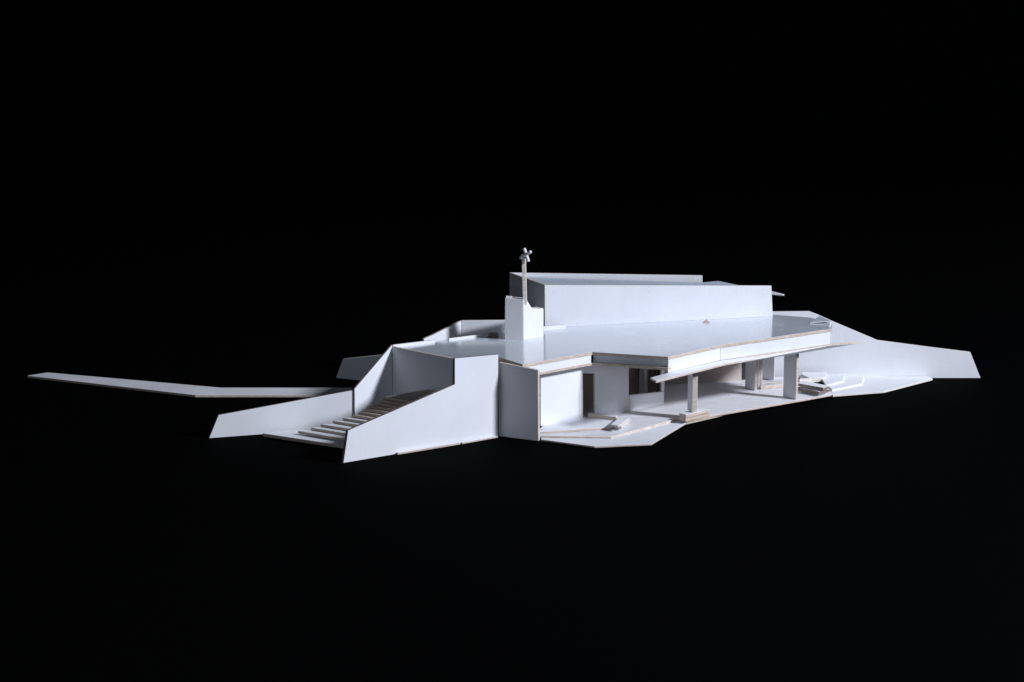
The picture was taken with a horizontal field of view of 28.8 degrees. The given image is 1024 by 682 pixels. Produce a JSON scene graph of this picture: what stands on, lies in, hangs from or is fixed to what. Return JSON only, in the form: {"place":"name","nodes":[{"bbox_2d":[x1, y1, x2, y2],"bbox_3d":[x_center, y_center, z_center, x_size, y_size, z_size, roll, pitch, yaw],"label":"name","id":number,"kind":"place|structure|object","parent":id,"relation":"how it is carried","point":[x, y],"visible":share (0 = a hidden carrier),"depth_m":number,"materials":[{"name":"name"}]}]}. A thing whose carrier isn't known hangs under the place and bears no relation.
{"place":"outdoors","nodes":[
{"label":"outdoors","id":0,"kind":"place"},
{"bbox_2d":[263,389,434,447],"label":"staircase","id":1,"kind":"structure","parent":0,"point":[331,435],"depth_m":2.11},
{"bbox_2d":[336,355,381,379],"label":"shadow wall","id":2,"kind":"structure","parent":0,"point":[356,368],"depth_m":2.40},
{"bbox_2d":[0,168,1023,681],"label":"ground","id":3,"kind":"structure","parent":0,"point":[148,536],"depth_m":2.01,"materials":[{"name":"black fabric"}]},
{"bbox_2d":[27,372,351,396],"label":"ramp","id":4,"kind":"structure","parent":3,"relation":"on","point":[178,389],"depth_m":2.34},
{"bbox_2d":[209,390,352,437],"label":"wing wall","id":5,"kind":"structure","parent":3,"relation":"on","point":[308,413],"depth_m":2.14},
{"bbox_2d":[353,345,392,414],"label":"side wall","id":6,"kind":"structure","parent":3,"relation":"on","point":[374,385],"depth_m":2.18,"materials":[{"name":"white cardboard"}]},
{"bbox_2d":[341,354,497,462],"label":"stair wall","id":7,"kind":"structure","parent":3,"relation":"on","point":[463,407],"depth_m":2.08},
{"bbox_2d":[393,346,452,394],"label":"landing wall","id":8,"kind":"structure","parent":3,"relation":"on","point":[413,370],"depth_m":2.17,"materials":[{"name":"white cardboard"}]},
{"bbox_2d":[397,442,460,454],"bbox_3d":[-0.086,0.112,2.068,0.077,0.002,0.003,-8,13,-34],"label":"base strip","id":9,"kind":"object","parent":3,"relation":"on","point":[429,448],"visible":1,"depth_m":2.07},
{"bbox_2d":[422,320,505,399],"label":"wall","id":10,"kind":"structure","parent":3,"relation":"on","point":[473,327],"depth_m":2.28,"materials":[{"name":"white cardboard"}]},
{"bbox_2d":[461,436,497,443],"bbox_3d":[-0.034,0.104,2.105,0.047,0.002,0.003,-8,14,-37],"label":"base strip","id":11,"kind":"object","parent":3,"relation":"on","point":[481,439],"visible":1,"depth_m":2.10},
{"bbox_2d":[499,362,539,440],"bbox_3d":[0.008,0.064,2.108,0.048,0.080,0.004,6,12,28],"label":"panel","id":12,"kind":"object","parent":3,"relation":"on","point":[519,402],"visible":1,"depth_m":2.11,"materials":[{"name":"white cardboard"}]},
{"bbox_2d":[400,315,858,438],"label":"pavilion","id":13,"kind":"structure","parent":3,"relation":"on","point":[717,367],"depth_m":2.22,"materials":[{"name":"white cardboard"}]},
{"bbox_2d":[392,340,434,346],"bbox_3d":[-0.109,0.003,2.213,0.054,0.004,0.002,-7,13,-32],"label":"roof upstand","id":14,"kind":"object","parent":13,"relation":"on","point":[413,343],"visible":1,"depth_m":2.21,"materials":[{"name":"white cardboard"}]},
{"bbox_2d":[448,333,488,339],"bbox_3d":[-0.046,-0.005,2.249,0.059,0.004,0.002,-6,12,-28],"label":"roof upstand","id":15,"kind":"object","parent":13,"relation":"on","point":[471,336],"visible":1,"depth_m":2.25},
{"bbox_2d":[488,332,497,336],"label":"roof block","id":16,"kind":"structure","parent":13,"relation":"on","point":[492,334],"depth_m":2.25,"materials":[{"name":"grey cardboard"}]},
{"bbox_2d":[543,324,565,329],"bbox_3d":[0.049,-0.015,2.294,0.028,0.005,0.003,-5,12,-22],"label":"roof upstand","id":17,"kind":"object","parent":13,"relation":"on","point":[550,327],"visible":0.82,"depth_m":2.29,"materials":[{"name":"white cardboard"}]},
{"bbox_2d":[540,415,615,433],"bbox_3d":[0.068,0.089,2.158,0.104,0.002,0.063,-3,11,-16],"label":"floor board","id":18,"kind":"object","parent":13,"relation":"on","point":[585,423],"visible":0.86,"depth_m":2.14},
{"bbox_2d":[588,412,630,428],"bbox_3d":[0.111,0.086,2.160,0.034,0.005,0.071,-5,12,-23],"label":"bench","id":19,"kind":"object","parent":18,"relation":"on","point":[621,422],"visible":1,"depth_m":2.17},
{"bbox_2d":[510,272,772,326],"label":"chapel block","id":20,"kind":"structure","parent":13,"relation":"on","point":[574,299],"depth_m":2.33,"materials":[{"name":"white cardboard"}]},
{"bbox_2d":[772,291,783,295],"bbox_3d":[0.316,-0.057,2.399,0.014,0.001,0.032,-6,12,-27],"label":"projecting board","id":21,"kind":"object","parent":20,"relation":"attached to","point":[776,293],"visible":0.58,"depth_m":2.39,"materials":[{"name":"white cardboard"}]},
{"bbox_2d":[644,369,663,392],"bbox_3d":[0.161,0.049,2.262,0.025,0.042,0.005,7,13,33],"label":"window","id":22,"kind":"structure","parent":13,"relation":"in","point":[645,370],"depth_m":2.26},
{"bbox_2d":[678,408,709,421],"bbox_3d":[0.203,0.080,2.190,0.016,0.008,0.049,10,15,42],"label":"bench","id":23,"kind":"object","parent":13,"relation":"on","point":[686,416],"visible":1,"depth_m":2.18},
{"bbox_2d":[741,362,745,379],"bbox_3d":[0.277,0.034,2.385,0.011,0.028,0.002,-2,11,-10],"label":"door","id":24,"kind":"structure","parent":13,"relation":"in","point":[743,365],"depth_m":2.38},
{"bbox_2d":[798,381,828,394],"bbox_3d":[0.352,0.054,2.315,0.027,0.009,0.043,-10,14,-40],"label":"bench","id":25,"kind":"object","parent":13,"relation":"on","point":[812,388],"visible":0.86,"depth_m":2.30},
{"bbox_2d":[810,316,830,324],"bbox_3d":[0.357,-0.025,2.319,0.024,0.004,0.055,0,11,0],"label":"roof hatch","id":26,"kind":"object","parent":13,"relation":"on","point":[818,319],"visible":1,"depth_m":2.31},
{"bbox_2d":[800,372,932,396],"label":"layered terrace","id":27,"kind":"structure","parent":3,"relation":"on","point":[840,384],"depth_m":2.37,"materials":[{"name":"white cardboard"}]},
{"bbox_2d":[772,311,979,377],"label":"boundary wall","id":28,"kind":"structure","parent":3,"relation":"on","point":[867,356],"depth_m":2.41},
{"bbox_2d":[0,0,1023,167],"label":"backdrop","id":29,"kind":"structure","parent":0,"point":[511,83],"depth_m":4.76,"materials":[{"name":"black fabric"}]},
{"bbox_2d":[505,248,542,339],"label":"bell tower","id":30,"kind":"structure","parent":0,"point":[523,319],"depth_m":2.23,"materials":[{"name":"white paint"}]},
{"bbox_2d":[541,415,724,447],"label":"terrace","id":31,"kind":"structure","parent":0,"point":[649,436],"depth_m":2.10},
{"bbox_2d":[761,380,782,388],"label":"platform","id":32,"kind":"structure","parent":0,"point":[769,384],"depth_m":2.34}
]}

